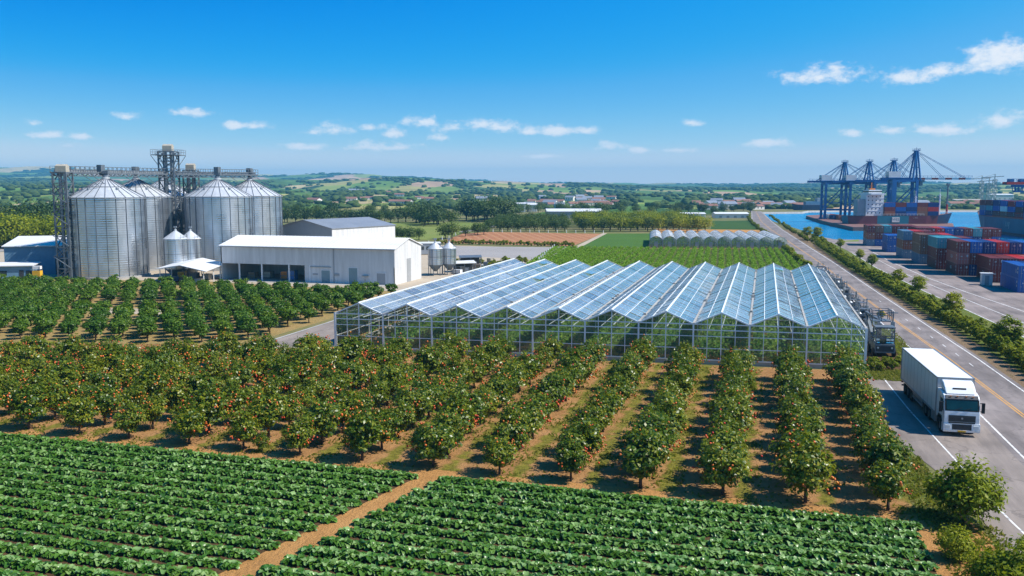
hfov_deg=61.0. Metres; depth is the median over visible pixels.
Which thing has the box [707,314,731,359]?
crop row
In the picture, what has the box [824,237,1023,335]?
port yard
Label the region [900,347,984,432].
lorry
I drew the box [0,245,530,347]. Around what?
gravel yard
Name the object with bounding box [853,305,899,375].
verge
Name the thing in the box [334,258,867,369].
greenhouse
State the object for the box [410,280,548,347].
crop row
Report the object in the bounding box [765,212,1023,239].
water
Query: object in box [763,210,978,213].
quay bank
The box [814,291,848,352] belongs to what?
crop row
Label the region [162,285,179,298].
orchard tree
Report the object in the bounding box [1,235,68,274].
storage shed
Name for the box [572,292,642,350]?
crop row
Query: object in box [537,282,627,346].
crop row
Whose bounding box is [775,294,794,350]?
crop row
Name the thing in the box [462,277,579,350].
crop row
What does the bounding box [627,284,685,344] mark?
crop row
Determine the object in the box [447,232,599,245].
ploughed field
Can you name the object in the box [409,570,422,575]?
cabbage plant
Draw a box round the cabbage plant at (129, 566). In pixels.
[125,562,140,570]
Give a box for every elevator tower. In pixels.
[50,164,74,277]
[150,144,185,234]
[181,163,199,228]
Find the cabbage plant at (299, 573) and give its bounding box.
[291,567,305,575]
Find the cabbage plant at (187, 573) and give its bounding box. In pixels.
[183,569,193,575]
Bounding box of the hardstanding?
[441,246,566,258]
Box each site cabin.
[0,262,40,280]
[419,242,440,253]
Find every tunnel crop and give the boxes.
[650,236,661,246]
[663,237,674,246]
[677,236,688,246]
[690,237,701,246]
[704,237,716,247]
[718,237,730,247]
[732,238,743,247]
[746,239,756,247]
[759,241,770,247]
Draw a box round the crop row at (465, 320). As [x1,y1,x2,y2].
[435,277,564,343]
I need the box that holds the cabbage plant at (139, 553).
[135,547,148,557]
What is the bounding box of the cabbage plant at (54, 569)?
[51,563,62,573]
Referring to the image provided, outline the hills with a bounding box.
[0,166,1023,208]
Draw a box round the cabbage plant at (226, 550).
[220,545,234,556]
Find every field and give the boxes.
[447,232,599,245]
[535,209,636,213]
[583,233,649,247]
[641,209,726,214]
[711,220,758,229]
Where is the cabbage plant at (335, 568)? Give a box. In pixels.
[330,560,344,572]
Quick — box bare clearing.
[90,308,160,313]
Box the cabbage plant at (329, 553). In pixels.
[324,546,339,558]
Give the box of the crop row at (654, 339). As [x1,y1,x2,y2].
[644,289,687,354]
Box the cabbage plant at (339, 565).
[335,561,351,573]
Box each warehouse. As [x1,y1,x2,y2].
[218,235,422,284]
[283,217,394,237]
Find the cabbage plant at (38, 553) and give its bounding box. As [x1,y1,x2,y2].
[31,546,47,555]
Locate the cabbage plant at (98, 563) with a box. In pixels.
[90,554,107,565]
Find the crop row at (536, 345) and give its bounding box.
[521,279,614,352]
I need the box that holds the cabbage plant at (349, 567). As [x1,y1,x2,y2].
[342,560,357,573]
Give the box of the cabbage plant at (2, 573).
[0,570,12,575]
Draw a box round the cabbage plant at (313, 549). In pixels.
[309,545,320,555]
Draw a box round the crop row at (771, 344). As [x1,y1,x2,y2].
[762,299,779,361]
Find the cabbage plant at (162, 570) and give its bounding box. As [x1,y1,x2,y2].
[156,562,171,573]
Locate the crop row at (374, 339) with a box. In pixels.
[365,276,515,345]
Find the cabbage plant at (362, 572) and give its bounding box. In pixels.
[354,563,370,575]
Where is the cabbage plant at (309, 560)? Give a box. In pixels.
[306,557,321,569]
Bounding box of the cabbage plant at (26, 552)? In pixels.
[21,546,35,556]
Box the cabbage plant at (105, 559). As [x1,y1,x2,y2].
[100,555,115,567]
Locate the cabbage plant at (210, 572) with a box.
[200,569,218,575]
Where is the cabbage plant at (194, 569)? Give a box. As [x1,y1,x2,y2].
[189,567,202,575]
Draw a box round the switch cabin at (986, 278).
[979,272,993,284]
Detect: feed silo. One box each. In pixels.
[163,226,188,276]
[184,226,201,273]
[427,238,442,275]
[442,238,455,274]
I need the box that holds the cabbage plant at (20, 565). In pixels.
[12,559,30,569]
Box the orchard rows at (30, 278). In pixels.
[0,273,220,287]
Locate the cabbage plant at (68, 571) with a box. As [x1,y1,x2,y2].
[60,564,76,575]
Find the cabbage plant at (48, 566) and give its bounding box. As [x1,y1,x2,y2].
[41,561,57,571]
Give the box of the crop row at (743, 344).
[734,322,754,354]
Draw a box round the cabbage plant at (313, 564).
[312,559,325,567]
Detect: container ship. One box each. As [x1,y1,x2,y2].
[841,183,951,223]
[977,211,1023,236]
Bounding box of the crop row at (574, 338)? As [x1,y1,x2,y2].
[560,288,629,352]
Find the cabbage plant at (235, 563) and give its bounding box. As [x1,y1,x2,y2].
[225,560,241,569]
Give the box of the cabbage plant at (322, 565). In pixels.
[315,558,331,571]
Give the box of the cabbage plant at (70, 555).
[65,550,80,560]
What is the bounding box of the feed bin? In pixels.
[32,266,42,276]
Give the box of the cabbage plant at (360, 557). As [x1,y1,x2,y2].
[357,551,369,560]
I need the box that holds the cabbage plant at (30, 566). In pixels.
[24,558,42,570]
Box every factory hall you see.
[527,203,536,211]
[545,209,602,218]
[950,199,980,200]
[982,194,1013,199]
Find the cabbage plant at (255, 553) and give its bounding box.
[242,549,259,559]
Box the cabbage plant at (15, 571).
[6,570,20,575]
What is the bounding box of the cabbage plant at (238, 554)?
[234,548,246,557]
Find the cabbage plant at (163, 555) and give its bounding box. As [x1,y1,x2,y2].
[158,552,170,561]
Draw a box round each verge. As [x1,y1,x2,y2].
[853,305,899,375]
[892,434,963,522]
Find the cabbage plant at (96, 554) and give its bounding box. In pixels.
[87,553,101,565]
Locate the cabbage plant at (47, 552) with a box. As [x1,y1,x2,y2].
[43,548,56,558]
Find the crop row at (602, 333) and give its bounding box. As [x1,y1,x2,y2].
[591,300,646,352]
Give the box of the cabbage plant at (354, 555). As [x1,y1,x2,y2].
[348,551,361,559]
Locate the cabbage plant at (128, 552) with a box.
[124,547,135,556]
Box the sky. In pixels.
[0,0,1023,183]
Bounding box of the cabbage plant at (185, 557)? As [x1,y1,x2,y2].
[183,554,196,563]
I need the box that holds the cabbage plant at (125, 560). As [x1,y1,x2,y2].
[118,558,130,569]
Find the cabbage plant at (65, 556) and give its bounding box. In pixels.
[60,550,71,561]
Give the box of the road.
[751,211,1023,464]
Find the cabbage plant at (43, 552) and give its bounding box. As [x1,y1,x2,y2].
[40,547,53,555]
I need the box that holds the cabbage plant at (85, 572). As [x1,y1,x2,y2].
[80,567,93,575]
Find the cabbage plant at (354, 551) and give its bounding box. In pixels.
[341,549,358,560]
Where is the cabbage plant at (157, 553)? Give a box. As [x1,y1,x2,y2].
[148,549,164,559]
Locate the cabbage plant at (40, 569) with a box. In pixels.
[38,562,51,570]
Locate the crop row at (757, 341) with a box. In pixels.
[750,290,768,360]
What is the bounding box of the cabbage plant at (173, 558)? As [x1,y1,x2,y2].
[168,551,184,564]
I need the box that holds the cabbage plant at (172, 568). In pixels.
[168,565,186,575]
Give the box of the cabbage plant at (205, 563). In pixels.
[198,556,212,566]
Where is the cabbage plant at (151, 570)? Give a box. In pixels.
[144,563,158,573]
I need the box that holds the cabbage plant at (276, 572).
[273,566,288,575]
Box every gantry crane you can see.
[807,160,878,218]
[832,160,884,214]
[855,158,915,201]
[880,147,972,201]
[1002,179,1023,191]
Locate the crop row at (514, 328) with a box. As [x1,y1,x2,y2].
[487,278,593,342]
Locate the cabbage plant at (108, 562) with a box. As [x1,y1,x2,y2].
[102,556,119,566]
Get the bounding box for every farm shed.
[680,212,705,216]
[711,212,748,217]
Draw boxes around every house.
[307,198,322,200]
[346,197,356,200]
[388,199,403,202]
[394,193,404,195]
[396,200,413,203]
[476,196,486,200]
[543,200,557,202]
[565,196,574,200]
[567,202,583,205]
[575,198,586,201]
[577,201,594,205]
[606,196,616,198]
[703,200,715,203]
[710,198,722,200]
[721,201,737,208]
[732,197,745,199]
[753,204,764,209]
[757,202,775,204]
[782,200,794,202]
[789,202,802,204]
[945,201,965,206]
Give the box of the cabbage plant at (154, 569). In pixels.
[153,564,163,572]
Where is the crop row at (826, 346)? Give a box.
[803,292,837,363]
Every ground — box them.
[0,209,1003,550]
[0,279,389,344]
[0,343,916,515]
[0,428,998,575]
[0,438,415,575]
[267,481,936,575]
[501,248,800,287]
[648,229,774,248]
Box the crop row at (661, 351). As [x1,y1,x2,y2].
[656,286,703,357]
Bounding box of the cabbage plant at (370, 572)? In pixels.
[363,563,376,575]
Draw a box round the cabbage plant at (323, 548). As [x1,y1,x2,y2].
[318,546,333,556]
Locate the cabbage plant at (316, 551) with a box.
[313,546,325,556]
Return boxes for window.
[383,232,388,237]
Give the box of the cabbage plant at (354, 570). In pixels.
[348,561,363,572]
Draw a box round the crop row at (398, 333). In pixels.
[391,280,528,339]
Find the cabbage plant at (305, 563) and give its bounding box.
[300,555,313,566]
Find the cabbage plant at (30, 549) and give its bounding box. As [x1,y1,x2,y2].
[25,544,44,556]
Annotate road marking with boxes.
[757,214,1023,417]
[759,217,1023,414]
[768,218,1023,391]
[853,300,1023,457]
[854,254,1023,336]
[873,252,1021,310]
[879,260,1022,322]
[884,379,1023,533]
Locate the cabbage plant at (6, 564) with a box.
[2,555,20,567]
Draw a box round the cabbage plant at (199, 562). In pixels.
[191,554,207,565]
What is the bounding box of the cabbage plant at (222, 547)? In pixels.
[216,545,228,554]
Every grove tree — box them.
[483,219,495,228]
[493,219,504,230]
[501,217,513,230]
[510,216,522,226]
[512,220,526,228]
[520,219,533,228]
[529,218,541,230]
[539,219,552,228]
[547,218,562,230]
[557,219,569,230]
[559,216,572,226]
[570,209,585,218]
[573,212,589,223]
[574,214,590,230]
[587,211,600,229]
[587,215,600,230]
[594,214,611,230]
[598,213,620,230]
[611,213,626,230]
[623,218,638,230]
[629,216,648,230]
[640,212,651,229]
[640,213,655,230]
[649,212,668,230]
[660,214,672,229]
[668,215,690,228]
[677,214,695,228]
[689,213,705,230]
[699,215,714,230]
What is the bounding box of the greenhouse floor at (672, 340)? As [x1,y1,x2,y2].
[368,291,833,363]
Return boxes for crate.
[170,276,178,280]
[177,271,187,277]
[189,272,199,278]
[202,273,212,279]
[248,271,258,277]
[263,271,273,277]
[280,271,286,279]
[287,270,297,280]
[452,269,462,273]
[456,266,464,271]
[473,264,480,269]
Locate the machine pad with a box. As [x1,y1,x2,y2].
[846,324,900,370]
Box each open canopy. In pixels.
[156,258,220,281]
[454,260,475,270]
[459,255,481,263]
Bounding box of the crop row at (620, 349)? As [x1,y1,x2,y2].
[614,298,663,355]
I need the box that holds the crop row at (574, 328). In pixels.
[552,283,626,350]
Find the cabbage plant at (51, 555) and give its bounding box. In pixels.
[47,548,65,557]
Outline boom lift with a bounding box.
[864,308,895,356]
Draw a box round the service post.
[888,311,897,325]
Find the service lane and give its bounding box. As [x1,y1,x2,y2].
[276,288,441,346]
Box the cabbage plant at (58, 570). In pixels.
[54,564,69,574]
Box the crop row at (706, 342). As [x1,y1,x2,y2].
[696,284,725,358]
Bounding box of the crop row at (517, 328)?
[502,276,604,351]
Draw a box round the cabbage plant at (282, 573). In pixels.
[279,567,292,575]
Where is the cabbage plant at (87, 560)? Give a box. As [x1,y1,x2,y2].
[82,553,95,563]
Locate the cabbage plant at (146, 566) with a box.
[138,560,152,573]
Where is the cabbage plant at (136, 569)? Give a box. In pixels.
[130,559,147,572]
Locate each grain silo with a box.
[68,171,150,279]
[122,175,173,270]
[150,176,186,234]
[183,172,253,270]
[235,173,282,235]
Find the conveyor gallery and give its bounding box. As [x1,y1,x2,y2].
[49,165,267,185]
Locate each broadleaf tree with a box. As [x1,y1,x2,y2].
[0,202,11,214]
[0,204,22,214]
[0,208,34,220]
[0,210,35,238]
[0,211,27,242]
[0,213,34,226]
[0,222,14,243]
[1,197,30,211]
[14,203,37,216]
[14,218,50,236]
[16,211,43,222]
[17,199,52,217]
[23,198,43,207]
[23,205,53,220]
[32,213,65,235]
[42,213,65,223]
[48,197,64,216]
[282,204,294,221]
[286,206,304,221]
[290,202,301,210]
[298,202,315,219]
[309,204,322,218]
[312,206,331,218]
[322,202,339,218]
[328,200,338,209]
[336,207,352,217]
[347,207,357,217]
[352,205,366,216]
[362,208,376,218]
[365,203,375,210]
[371,210,385,219]
[379,205,390,220]
[380,203,389,210]
[383,209,396,222]
[390,205,405,221]
[395,226,405,237]
[397,204,410,221]
[400,225,417,237]
[405,203,422,222]
[406,201,419,207]
[412,226,426,239]
[413,204,432,224]
[414,202,437,224]
[414,210,433,225]
[420,197,432,206]
[428,207,447,225]
[431,204,449,223]
[435,222,453,238]
[442,220,462,238]
[444,206,462,223]
[454,200,475,220]
[456,196,474,212]
[459,225,470,235]
[461,197,483,220]
[463,199,491,220]
[471,222,484,234]
[473,198,498,219]
[477,223,489,234]
[482,196,506,216]
[496,197,519,215]
[525,203,531,211]
[533,204,543,210]
[552,202,565,208]
[570,202,580,208]
[577,202,585,208]
[582,203,590,208]
[591,201,604,207]
[596,202,611,211]
[613,201,622,208]
[619,200,629,206]
[630,204,640,211]
[646,203,656,210]
[653,202,661,210]
[671,204,681,211]
[677,201,685,209]
[684,204,693,210]
[695,203,708,211]
[709,206,719,212]
[718,203,729,211]
[738,201,747,210]
[744,201,756,208]
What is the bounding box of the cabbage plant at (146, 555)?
[140,548,155,558]
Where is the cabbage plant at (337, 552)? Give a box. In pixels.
[330,547,346,559]
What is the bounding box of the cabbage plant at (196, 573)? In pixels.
[192,569,208,575]
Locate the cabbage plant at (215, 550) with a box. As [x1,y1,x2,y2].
[210,543,222,553]
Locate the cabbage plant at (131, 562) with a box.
[121,559,136,569]
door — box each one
[19,270,23,280]
[55,259,68,273]
[321,270,330,282]
[348,267,357,283]
[376,273,385,284]
[407,258,410,281]
[888,244,891,251]
[903,241,907,248]
[903,250,907,257]
[904,232,908,239]
[907,250,911,257]
[908,232,912,239]
[908,241,911,248]
[920,245,925,253]
[920,255,924,263]
[921,235,925,243]
[937,249,942,257]
[937,260,941,268]
[938,238,942,247]
[942,249,946,258]
[942,260,945,268]
[943,239,946,247]
[957,253,962,263]
[957,265,962,274]
[958,242,963,251]
[962,265,967,274]
[963,242,969,251]
[963,254,968,263]
[968,229,972,235]
[969,265,974,274]
[970,254,975,263]
[971,242,976,252]
[973,229,977,235]
[976,243,982,252]
[984,243,989,252]
[985,276,988,284]
[989,243,995,252]
[991,259,997,269]
[991,271,996,281]
[992,229,996,235]
[996,271,1000,281]
[997,243,1002,252]
[997,259,1003,269]
[1003,243,1008,252]
[1010,243,1015,252]
[1016,243,1021,252]
[1018,280,1023,291]
[1019,267,1023,278]
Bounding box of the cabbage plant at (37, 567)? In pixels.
[35,561,48,570]
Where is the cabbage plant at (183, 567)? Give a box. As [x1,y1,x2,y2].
[174,565,190,575]
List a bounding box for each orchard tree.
[0,279,8,288]
[0,290,17,299]
[0,295,9,304]
[0,303,18,321]
[0,309,11,330]
[0,312,11,325]
[0,320,7,327]
[8,283,21,290]
[8,297,23,302]
[9,319,29,338]
[11,278,29,285]
[11,280,28,286]
[11,310,35,332]
[15,317,29,335]
[16,289,34,299]
[16,305,39,325]
[17,296,28,302]
[18,292,32,302]
[21,301,43,320]
[23,286,40,293]
[28,298,47,308]
[31,279,46,294]
[31,315,56,338]
[32,299,44,311]
[32,313,56,333]
[32,316,54,337]
[33,284,43,293]
[37,295,51,305]
[38,310,59,322]
[40,285,58,294]
[40,291,57,302]
[42,308,61,320]
[43,282,59,301]
[44,304,63,310]
[49,303,65,324]
[50,281,63,289]
[50,297,68,307]
[51,301,68,319]
[54,290,74,303]
[56,278,67,286]
[56,290,75,306]
[58,321,77,338]
[61,282,82,292]
[62,309,81,320]
[62,315,82,332]
[63,308,83,317]
[63,318,79,335]
[66,287,81,301]
[69,302,89,320]
[73,300,90,311]
[74,278,87,292]
[79,288,97,299]
[82,319,108,341]
[83,282,100,292]
[83,315,103,337]
[87,280,103,290]
[88,306,106,316]
[90,301,109,310]
[92,310,110,320]
[97,300,112,307]
[100,289,116,299]
[101,284,119,300]
[108,321,127,334]
[109,280,121,288]
[111,305,132,318]
[111,313,134,336]
[115,308,131,320]
[117,291,134,301]
[118,286,137,297]
[118,301,133,308]
[121,280,137,287]
[121,304,134,314]
[134,311,157,335]
[134,316,156,334]
[137,300,157,311]
[137,319,158,341]
[139,286,156,294]
[139,302,157,310]
[140,290,158,299]
[140,306,161,319]
[141,282,159,288]
[141,299,158,305]
[147,285,158,294]
[157,301,175,312]
[158,311,180,333]
[159,280,174,289]
[159,282,176,288]
[160,295,180,307]
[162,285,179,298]
[162,319,183,338]
[163,306,180,313]
[163,317,183,336]
[164,307,177,313]
[178,287,191,297]
[181,286,195,291]
[182,283,195,287]
[183,290,202,303]
[183,296,200,304]
[183,300,199,309]
[183,312,201,324]
[184,303,205,314]
[184,315,204,335]
[188,318,207,338]
[189,309,205,316]
[189,323,210,341]
[198,282,216,289]
[198,286,214,292]
[200,291,215,300]
[202,298,219,305]
[203,290,217,300]
[203,292,223,303]
[203,298,221,311]
[204,304,221,311]
[206,307,215,316]
[209,304,231,317]
[209,307,230,320]
[209,315,233,329]
[214,321,233,334]
[216,279,228,289]
[216,283,233,290]
[218,288,234,299]
[222,286,238,295]
[224,295,241,306]
[225,304,248,315]
[227,294,241,298]
[227,297,243,307]
[232,278,248,283]
[233,308,253,319]
[233,312,251,332]
[234,316,257,339]
[235,283,246,293]
[238,282,253,300]
[239,287,256,296]
[242,284,257,290]
[242,288,260,299]
[244,294,254,303]
[248,294,265,306]
[248,297,264,309]
[253,303,270,313]
[255,279,267,285]
[256,306,274,327]
[257,283,271,290]
[257,288,275,303]
[258,311,278,331]
[259,315,278,333]
[260,290,279,301]
[267,294,282,300]
[268,299,280,306]
[271,298,288,318]
[273,281,290,288]
[274,284,291,291]
[274,305,300,326]
[275,301,292,309]
[281,286,299,301]
[283,290,300,298]
[288,295,299,303]
[293,281,307,289]
[294,296,306,314]
[296,286,307,295]
[296,301,313,319]
[299,308,317,322]
[303,290,317,306]
[307,293,321,308]
[311,284,327,292]
[314,285,329,294]
[314,294,329,313]
[314,298,330,316]
[324,287,339,305]
[327,292,345,309]
[331,299,344,308]
[339,284,354,302]
[340,289,352,304]
[344,290,363,300]
[348,291,364,304]
[349,282,366,290]
[360,286,376,298]
[365,281,378,296]
[372,286,383,295]
[385,283,397,292]
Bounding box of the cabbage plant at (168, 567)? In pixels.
[164,565,176,574]
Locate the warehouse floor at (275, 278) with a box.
[216,273,384,285]
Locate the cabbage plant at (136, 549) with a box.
[129,546,143,556]
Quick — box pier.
[806,214,953,230]
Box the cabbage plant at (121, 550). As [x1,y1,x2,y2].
[117,545,130,555]
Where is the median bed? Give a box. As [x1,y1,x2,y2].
[785,230,1023,386]
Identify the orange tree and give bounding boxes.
[0,339,31,359]
[0,354,19,371]
[0,367,11,391]
[0,376,24,414]
[1,363,30,385]
[3,380,47,428]
[11,344,43,372]
[19,333,54,355]
[21,370,47,389]
[27,374,76,419]
[28,356,62,377]
[38,358,84,390]
[40,345,61,364]
[48,332,88,360]
[54,352,79,374]
[54,392,100,433]
[65,378,94,402]
[72,339,102,362]
[72,353,106,385]
[83,382,126,424]
[85,368,128,393]
[92,342,131,373]
[95,333,126,355]
[110,399,147,438]
[112,358,145,387]
[115,382,147,409]
[120,342,140,353]
[120,344,142,371]
[129,359,172,403]
[131,346,172,379]
[135,393,168,428]
[139,344,163,357]
[156,336,182,355]
[158,357,189,392]
[162,378,192,411]
[163,348,187,377]
[167,401,210,443]
[172,336,209,368]
[181,359,206,381]
[181,377,231,433]
[185,366,218,400]
[195,337,224,363]
[200,350,230,377]
[211,328,240,360]
[211,370,241,394]
[215,375,250,419]
[221,352,243,368]
[222,357,256,387]
[223,408,263,449]
[228,336,269,366]
[239,381,263,404]
[243,349,279,383]
[246,390,291,437]
[250,430,270,451]
[251,330,281,357]
[254,374,286,400]
[265,355,308,394]
[272,349,288,365]
[277,342,304,362]
[278,394,304,427]
[280,412,318,454]
[284,344,321,385]
[286,384,315,414]
[292,333,322,359]
[297,395,347,443]
[298,372,334,403]
[305,332,332,352]
[312,342,350,369]
[312,354,332,379]
[318,366,352,400]
[322,387,364,433]
[333,358,369,390]
[335,331,366,363]
[338,404,386,460]
[345,332,374,357]
[347,390,374,421]
[351,356,380,387]
[357,377,391,411]
[361,341,393,370]
[364,360,408,405]
[365,405,403,449]
[382,342,409,366]
[385,356,415,388]
[386,395,415,437]
[388,332,414,361]
[388,382,434,427]
[399,359,429,389]
[406,416,456,466]
[409,340,445,378]
[410,377,449,417]
[426,374,458,404]
[429,407,471,454]
[430,344,451,373]
[431,339,460,368]
[432,386,479,443]
[434,366,466,387]
[437,329,471,361]
[442,353,481,386]
[449,380,495,432]
[464,345,496,380]
[465,357,487,387]
[474,336,508,374]
[475,383,501,422]
[477,371,515,413]
[479,434,517,473]
[485,364,523,405]
[488,335,516,365]
[490,417,530,449]
[492,355,532,398]
[494,397,542,448]
[502,351,540,390]
[512,390,551,438]
[524,352,546,367]
[526,369,570,418]
[528,389,557,420]
[529,357,544,383]
[532,343,553,370]
[538,335,562,366]
[543,365,576,409]
[551,350,592,390]
[552,365,583,401]
[553,435,590,480]
[558,418,606,467]
[560,346,600,387]
[561,407,605,443]
[576,390,623,431]
[577,335,607,367]
[579,354,597,380]
[581,402,612,436]
[591,373,633,406]
[593,386,625,422]
[607,347,647,377]
[611,360,642,386]
[612,372,638,399]
[616,421,674,487]
[619,357,647,376]
[619,407,678,456]
[626,340,657,377]
[628,407,681,444]
[629,334,658,358]
[640,396,690,443]
[641,386,687,418]
[652,386,690,409]
[655,383,686,400]
[656,362,701,385]
[656,368,696,404]
[660,349,699,382]
[668,340,706,370]
[679,345,709,364]
[692,435,751,494]
[697,422,752,467]
[703,385,751,419]
[703,421,746,448]
[706,410,747,440]
[709,381,750,406]
[709,392,756,429]
[714,346,757,372]
[714,366,756,399]
[718,352,753,375]
[718,364,743,385]
[727,373,753,401]
[732,346,757,367]
[760,426,829,466]
[768,341,806,367]
[768,435,840,502]
[770,392,827,433]
[771,358,814,388]
[771,368,812,393]
[771,377,809,407]
[772,413,825,439]
[774,349,812,374]
[778,387,818,412]
[822,351,857,380]
[823,353,871,383]
[825,342,863,363]
[828,364,868,397]
[831,362,873,388]
[839,378,887,417]
[839,391,875,414]
[847,399,887,426]
[848,409,885,440]
[849,416,899,443]
[849,428,892,461]
[857,427,919,475]
[859,457,912,510]
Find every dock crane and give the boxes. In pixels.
[972,176,990,199]
[977,178,997,199]
[983,174,1003,199]
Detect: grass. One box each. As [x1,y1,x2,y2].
[0,242,1017,575]
[814,241,1023,373]
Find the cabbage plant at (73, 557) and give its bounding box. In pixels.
[69,551,86,561]
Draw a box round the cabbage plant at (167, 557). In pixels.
[164,551,177,562]
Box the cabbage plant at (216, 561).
[206,557,222,567]
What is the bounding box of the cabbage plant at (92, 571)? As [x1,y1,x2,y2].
[85,568,102,575]
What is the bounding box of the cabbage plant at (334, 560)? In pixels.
[325,558,337,571]
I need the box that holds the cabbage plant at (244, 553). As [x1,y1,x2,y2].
[240,548,252,557]
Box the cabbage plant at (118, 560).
[113,556,125,566]
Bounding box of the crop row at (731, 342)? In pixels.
[721,293,742,358]
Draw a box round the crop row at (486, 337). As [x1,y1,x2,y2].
[470,277,587,349]
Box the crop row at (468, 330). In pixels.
[455,276,570,346]
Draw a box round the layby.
[866,376,1023,553]
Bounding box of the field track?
[577,233,606,246]
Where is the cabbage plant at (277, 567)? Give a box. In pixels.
[266,565,284,575]
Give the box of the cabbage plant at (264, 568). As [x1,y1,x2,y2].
[258,564,275,575]
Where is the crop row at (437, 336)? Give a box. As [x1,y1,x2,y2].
[424,276,555,348]
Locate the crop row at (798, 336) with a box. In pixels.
[786,309,809,359]
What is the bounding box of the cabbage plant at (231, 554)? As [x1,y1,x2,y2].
[227,548,238,557]
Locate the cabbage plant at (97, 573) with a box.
[92,569,109,575]
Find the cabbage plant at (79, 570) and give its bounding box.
[71,565,88,575]
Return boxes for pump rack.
[831,274,842,285]
[835,276,843,288]
[838,282,848,296]
[843,287,853,301]
[846,292,859,305]
[849,297,860,310]
[852,300,865,320]
[854,301,868,318]
[857,306,871,335]
[864,321,881,341]
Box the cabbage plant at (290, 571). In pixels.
[287,568,300,575]
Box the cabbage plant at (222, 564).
[218,559,231,569]
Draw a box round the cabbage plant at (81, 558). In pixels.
[74,553,89,563]
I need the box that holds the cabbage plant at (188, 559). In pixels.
[186,555,200,565]
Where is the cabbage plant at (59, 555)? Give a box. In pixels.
[54,550,69,560]
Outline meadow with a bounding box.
[283,222,483,239]
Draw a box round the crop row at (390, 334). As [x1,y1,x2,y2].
[376,273,525,345]
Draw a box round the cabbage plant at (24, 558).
[10,556,28,568]
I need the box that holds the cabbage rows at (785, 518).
[0,431,941,575]
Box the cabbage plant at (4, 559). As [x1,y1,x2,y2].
[0,554,14,564]
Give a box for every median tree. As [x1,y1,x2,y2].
[802,226,812,235]
[813,226,823,235]
[835,238,845,249]
[855,248,864,258]
[866,254,878,267]
[889,269,907,280]
[909,275,926,291]
[938,291,966,310]
[991,314,1023,336]
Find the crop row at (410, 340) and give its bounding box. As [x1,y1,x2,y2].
[402,279,538,347]
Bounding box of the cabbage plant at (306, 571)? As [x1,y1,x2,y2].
[299,570,312,575]
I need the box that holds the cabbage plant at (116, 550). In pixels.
[111,544,127,554]
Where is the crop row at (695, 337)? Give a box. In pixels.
[680,296,712,350]
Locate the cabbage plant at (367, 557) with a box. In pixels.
[362,551,376,562]
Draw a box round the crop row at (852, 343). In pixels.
[830,299,863,360]
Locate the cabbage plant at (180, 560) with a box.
[177,554,186,563]
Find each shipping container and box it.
[829,215,835,219]
[863,224,875,231]
[863,231,874,238]
[863,237,874,245]
[872,224,883,232]
[875,232,882,238]
[875,239,882,245]
[880,224,891,232]
[882,234,896,243]
[882,242,895,251]
[883,203,895,206]
[883,207,894,210]
[883,211,894,215]
[888,224,900,232]
[895,203,905,206]
[895,207,905,210]
[895,211,905,215]
[896,224,908,228]
[896,238,911,249]
[896,247,911,258]
[897,229,913,239]
[906,203,916,206]
[906,207,916,210]
[906,211,916,215]
[911,226,926,229]
[911,251,927,263]
[912,232,929,243]
[912,242,927,253]
[917,203,927,206]
[917,207,927,210]
[917,211,927,215]
[920,226,935,231]
[924,232,940,234]
[927,255,945,269]
[928,203,938,206]
[928,207,938,210]
[928,211,938,215]
[928,235,946,247]
[928,245,946,258]
[929,226,944,232]
[937,226,953,234]
[940,235,960,238]
[945,260,968,275]
[946,238,969,252]
[946,249,969,263]
[950,227,963,235]
[951,235,972,238]
[959,227,972,235]
[962,239,982,252]
[968,227,982,236]
[968,264,976,275]
[969,253,982,264]
[973,239,995,253]
[976,227,991,236]
[976,254,1004,269]
[976,265,1000,282]
[979,205,985,209]
[979,210,985,214]
[980,200,986,204]
[985,227,1001,236]
[985,239,1009,253]
[986,200,992,205]
[986,205,992,210]
[986,210,992,215]
[991,254,1018,260]
[992,211,999,216]
[993,200,1000,205]
[993,206,999,210]
[996,239,1022,253]
[1000,201,1007,206]
[1000,206,1007,211]
[1000,211,1006,216]
[1000,273,1023,292]
[1001,260,1023,278]
[1004,254,1023,260]
[1007,207,1014,211]
[1007,212,1014,217]
[1008,201,1015,206]
[1008,239,1023,253]
[1015,207,1023,212]
[1015,212,1022,218]
[1016,201,1023,206]
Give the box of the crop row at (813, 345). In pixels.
[797,302,825,363]
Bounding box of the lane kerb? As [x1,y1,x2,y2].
[275,320,333,338]
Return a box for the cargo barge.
[792,198,823,209]
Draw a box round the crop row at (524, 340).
[509,282,608,351]
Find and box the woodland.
[0,167,1023,208]
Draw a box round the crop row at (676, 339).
[668,286,710,355]
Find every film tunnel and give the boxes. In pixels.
[649,230,662,247]
[661,230,675,246]
[673,230,689,246]
[685,230,703,247]
[697,230,717,247]
[710,230,730,247]
[722,230,744,248]
[734,230,758,248]
[746,230,772,248]
[759,230,786,248]
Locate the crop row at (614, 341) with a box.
[602,297,653,355]
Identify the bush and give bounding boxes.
[500,256,510,265]
[516,255,523,263]
[794,254,803,260]
[801,261,812,264]
[866,356,878,367]
[867,269,876,279]
[873,274,882,282]
[874,360,885,369]
[878,276,890,284]
[881,357,892,366]
[885,280,895,291]
[888,360,899,368]
[892,285,902,295]
[893,355,901,364]
[898,288,908,297]
[905,290,916,300]
[909,295,918,305]
[913,296,923,306]
[916,292,927,296]
[917,296,930,309]
[920,298,932,311]
[920,452,1008,527]
[923,301,937,313]
[927,294,936,300]
[928,303,938,314]
[931,306,940,317]
[933,523,977,562]
[934,308,946,317]
[938,310,952,321]
[943,310,961,324]
[950,313,965,325]
[954,549,1003,575]
[955,318,964,329]
[957,318,971,331]
[962,319,979,335]
[968,323,985,334]
[970,533,1023,575]
[971,327,985,341]
[974,317,988,327]
[976,329,992,344]
[983,335,994,344]
[986,335,999,350]
[990,335,1011,350]
[998,342,1013,358]
[1003,343,1021,362]
[1009,349,1023,366]
[1010,334,1023,344]
[1019,355,1023,369]

